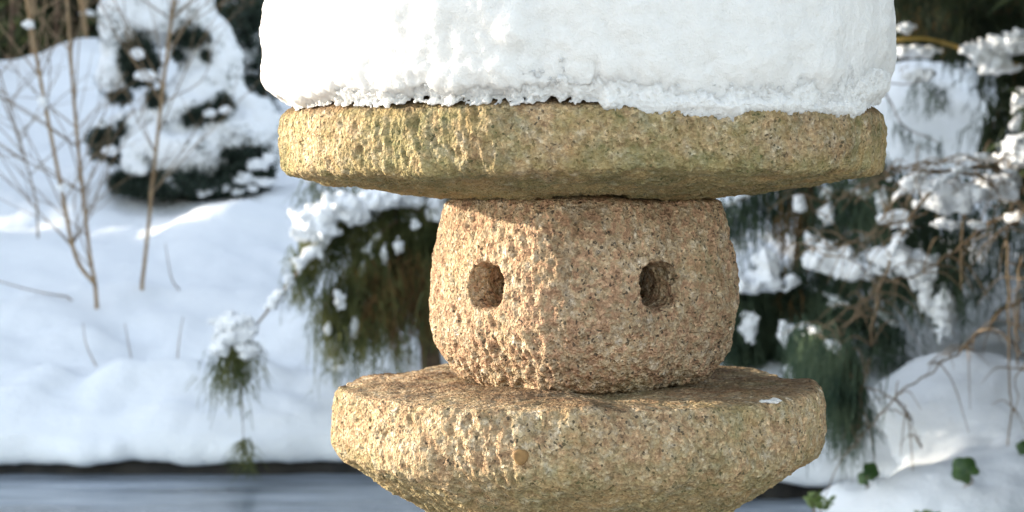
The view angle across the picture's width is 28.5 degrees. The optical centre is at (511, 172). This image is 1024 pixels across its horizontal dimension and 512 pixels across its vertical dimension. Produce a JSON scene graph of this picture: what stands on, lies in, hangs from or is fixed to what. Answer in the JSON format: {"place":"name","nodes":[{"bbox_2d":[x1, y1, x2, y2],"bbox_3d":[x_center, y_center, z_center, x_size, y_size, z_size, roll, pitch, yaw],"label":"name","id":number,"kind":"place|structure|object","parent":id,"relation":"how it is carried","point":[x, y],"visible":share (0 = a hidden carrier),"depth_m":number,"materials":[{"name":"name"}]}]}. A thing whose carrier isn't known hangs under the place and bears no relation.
{"place":"outdoors","nodes":[
{"label":"outdoors","id":0,"kind":"place"},
{"bbox_2d":[0,473,819,511],"bbox_3d":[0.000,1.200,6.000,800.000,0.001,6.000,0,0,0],"label":"pond ice","id":1,"kind":"structure","parent":0,"point":[296,492],"depth_m":7.52,"materials":[{"name":"grey ice"}]},
{"bbox_2d":[0,460,829,498],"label":"bank soil","id":2,"kind":"structure","parent":0,"point":[781,490],"depth_m":8.04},
{"bbox_2d":[0,38,1023,486],"bbox_3d":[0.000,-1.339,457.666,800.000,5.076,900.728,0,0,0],"label":"snowy ground","id":3,"kind":"structure","parent":0,"point":[64,398],"depth_m":9.31,"materials":[{"name":"white snow"}]},
{"bbox_2d":[7,0,20,59],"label":"bare bush","id":4,"kind":"object","parent":3,"relation":"on","point":[12,22],"visible":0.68,"depth_m":16.50,"materials":[{"name":"brown plant"}]},
{"bbox_2d":[0,0,46,59],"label":"conifer tree","id":5,"kind":"object","parent":3,"relation":"on","point":[7,11],"visible":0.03,"depth_m":17.78,"materials":[{"name":"green plant"}]},
{"bbox_2d":[29,0,35,54],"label":"bare bush","id":6,"kind":"object","parent":3,"relation":"on","point":[31,44],"visible":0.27,"depth_m":16.32,"materials":[{"name":"brown plant"}]},
{"bbox_2d":[0,281,72,300],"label":"dry stalk","id":7,"kind":"object","parent":3,"relation":"on","point":[39,291],"visible":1,"depth_m":9.55,"materials":[{"name":"brown plant"}]},
{"bbox_2d":[0,0,99,60],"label":"conifer tree","id":8,"kind":"object","parent":3,"relation":"on","point":[21,36],"visible":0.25,"depth_m":16.85,"materials":[{"name":"green plant"}]},
{"bbox_2d":[51,0,65,47],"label":"bare bush","id":9,"kind":"object","parent":3,"relation":"on","point":[56,22],"visible":0.55,"depth_m":16.68,"materials":[{"name":"brown plant"}]},
{"bbox_2d":[0,1,149,237],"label":"bare sapling","id":10,"kind":"object","parent":3,"relation":"on","point":[20,142],"visible":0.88,"depth_m":10.90,"materials":[{"name":"brown plant"}]},
{"bbox_2d":[0,0,162,308],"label":"bare sapling","id":11,"kind":"object","parent":3,"relation":"on","point":[43,102],"visible":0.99,"depth_m":9.29,"materials":[{"name":"brown plant"}]},
{"bbox_2d":[79,0,88,37],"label":"bare bush","id":12,"kind":"object","parent":3,"relation":"on","point":[82,4],"visible":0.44,"depth_m":16.38,"materials":[{"name":"brown plant"}]},
{"bbox_2d":[83,323,96,365],"bbox_3d":[-1.769,0.840,8.693,0.196,0.394,0.024,0,0,-42],"label":"dry stalk","id":13,"kind":"object","parent":3,"relation":"on","point":[87,347],"visible":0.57,"depth_m":8.65,"materials":[{"name":"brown plant"}]},
{"bbox_2d":[125,325,131,357],"bbox_3d":[-1.635,0.842,8.715,0.011,0.389,0.099,0,0,41],"label":"dry stalk","id":14,"kind":"object","parent":3,"relation":"on","point":[128,342],"visible":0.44,"depth_m":8.69,"materials":[{"name":"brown plant"}]},
{"bbox_2d":[50,0,261,37],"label":"conifer tree","id":15,"kind":"object","parent":3,"relation":"on","point":[227,14],"visible":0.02,"depth_m":17.31,"materials":[{"name":"green plant"}]},
{"bbox_2d":[70,0,260,289],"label":"bare sapling","id":16,"kind":"object","parent":3,"relation":"on","point":[152,189],"visible":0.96,"depth_m":9.56,"materials":[{"name":"brown plant"}]},
{"bbox_2d":[165,243,179,289],"bbox_3d":[-1.650,0.488,9.846,0.024,0.294,0.149,0,0,35],"label":"dry stalk","id":17,"kind":"object","parent":3,"relation":"on","point":[169,270],"visible":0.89,"depth_m":9.82,"materials":[{"name":"brown plant"}]},
{"bbox_2d":[177,318,182,357],"bbox_3d":[-1.448,0.814,8.716,0.009,0.389,0.098,0,0,-41],"label":"dry stalk","id":18,"kind":"object","parent":3,"relation":"on","point":[179,339],"visible":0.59,"depth_m":8.70,"materials":[{"name":"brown plant"}]},
{"bbox_2d":[82,0,280,205],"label":"dwarf spruce","id":19,"kind":"object","parent":3,"relation":"on","point":[236,154],"visible":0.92,"depth_m":12.10,"materials":[{"name":"white"}]},
{"bbox_2d":[216,0,261,23],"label":"conifer tree","id":20,"kind":"object","parent":3,"relation":"on","point":[230,9],"depth_m":16.89,"materials":[{"name":"green plant"}]},
{"bbox_2d":[237,0,253,28],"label":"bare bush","id":21,"kind":"object","parent":3,"relation":"on","point":[240,8],"visible":0.09,"depth_m":15.48,"materials":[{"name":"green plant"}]},
{"bbox_2d":[216,0,284,112],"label":"snowy shrub","id":22,"kind":"object","parent":3,"relation":"on","point":[247,37],"visible":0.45,"depth_m":13.49,"materials":[{"name":"green plant"}]},
{"bbox_2d":[183,179,451,482],"bbox_3d":[-0.528,0.279,8.187,0.973,1.832,1.661,0,0,28],"label":"weeping cypress","id":23,"kind":"object","parent":3,"relation":"on","point":[380,288],"visible":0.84,"depth_m":8.03,"materials":[{"name":"green plant"}]},
{"bbox_2d":[719,93,1023,490],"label":"weeping cypress","id":24,"kind":"object","parent":3,"relation":"on","point":[776,301],"visible":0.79,"depth_m":8.12,"materials":[{"name":"green plant"}]},
{"bbox_2d":[885,67,955,169],"bbox_3d":[1.623,-0.217,8.301,0.404,0.435,0.217,0,0,0],"label":"cypress sprig","id":25,"kind":"object","parent":24,"relation":"attached to","point":[920,75],"visible":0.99,"depth_m":8.29,"materials":[{"name":"green plant"}]},
{"bbox_2d":[815,351,1023,511],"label":"snow mound","id":26,"kind":"object","parent":3,"relation":"on","point":[929,482],"visible":0.81,"depth_m":7.28,"materials":[{"name":"white snow"}]},
{"bbox_2d":[803,490,835,511],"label":"leafy sprig","id":27,"kind":"object","parent":26,"relation":"on","point":[816,502],"visible":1,"depth_m":6.57,"materials":[{"name":"green plant"}]},
{"bbox_2d":[857,462,878,487],"bbox_3d":[1.193,1.018,6.764,0.059,0.093,0.053,0,0,-38],"label":"ivy sprig","id":28,"kind":"object","parent":26,"relation":"on","point":[870,471],"visible":1,"depth_m":6.76,"materials":[{"name":"green plant"}]},
{"bbox_2d":[768,133,1023,509],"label":"bare shrub","id":29,"kind":"object","parent":26,"relation":"on","point":[942,194],"visible":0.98,"depth_m":7.09,"materials":[{"name":"brown plant"}]},
{"bbox_2d":[951,457,979,487],"bbox_3d":[1.474,0.978,6.571,0.090,0.106,0.061,0,0,0],"label":"ivy sprig","id":30,"kind":"object","parent":26,"relation":"on","point":[964,469],"visible":1,"depth_m":6.55,"materials":[{"name":"green plant"}]},
{"bbox_2d":[1016,440,1023,454],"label":"ivy sprig","id":31,"kind":"object","parent":26,"relation":"on","point":[1020,447],"visible":1,"depth_m":6.90,"materials":[{"name":"green plant"}]},
{"bbox_2d":[871,60,1000,175],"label":"snow dome","id":32,"kind":"structure","parent":3,"relation":"on","point":[945,129],"depth_m":11.91,"materials":[{"name":"white snow"}]},
{"bbox_2d":[895,0,1009,61],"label":"conifer tree","id":33,"kind":"object","parent":3,"relation":"on","point":[907,41],"visible":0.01,"depth_m":15.78,"materials":[{"name":"green plant"}]},
{"bbox_2d":[895,0,1013,68],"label":"conifer tree","id":34,"kind":"object","parent":3,"relation":"on","point":[927,42],"visible":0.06,"depth_m":15.70,"materials":[{"name":"green plant"}]},
{"bbox_2d":[894,0,1023,229],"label":"drooping conifer","id":35,"kind":"object","parent":3,"relation":"on","point":[993,50],"visible":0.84,"depth_m":10.71,"materials":[{"name":"green plant"}]},
{"bbox_2d":[932,0,1023,43],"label":"conifer tree","id":36,"kind":"object","parent":3,"relation":"on","point":[983,9],"visible":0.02,"depth_m":15.75,"materials":[{"name":"green plant"}]},
{"bbox_2d":[985,0,1023,320],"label":"conifer tree","id":37,"kind":"object","parent":3,"relation":"on","point":[998,4],"visible":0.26,"depth_m":9.93,"materials":[{"name":"green plant"}]},
{"bbox_3d":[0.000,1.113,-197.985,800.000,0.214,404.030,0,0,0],"label":"near snow bank","id":38,"kind":"structure","parent":0,"visible":0},
{"bbox_2d":[277,96,886,511],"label":"stone lantern","id":39,"kind":"object","parent":38,"relation":"on","point":[583,300],"visible":0.91,"depth_m":2.76,"materials":[{"name":"stone"}]},
{"bbox_2d":[259,0,896,121],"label":"snow pile","id":40,"kind":"object","parent":39,"relation":"on","point":[721,59],"visible":1,"depth_m":2.59,"materials":[{"name":"white snow"}]},
{"bbox_2d":[759,397,781,403],"bbox_3d":[0.355,0.312,2.759,0.030,0.008,0.023,0,0,-38],"label":"snow scrap","id":41,"kind":"object","parent":39,"relation":"on","point":[773,400],"visible":1,"depth_m":2.75,"materials":[{"name":"white snow"}]}
]}

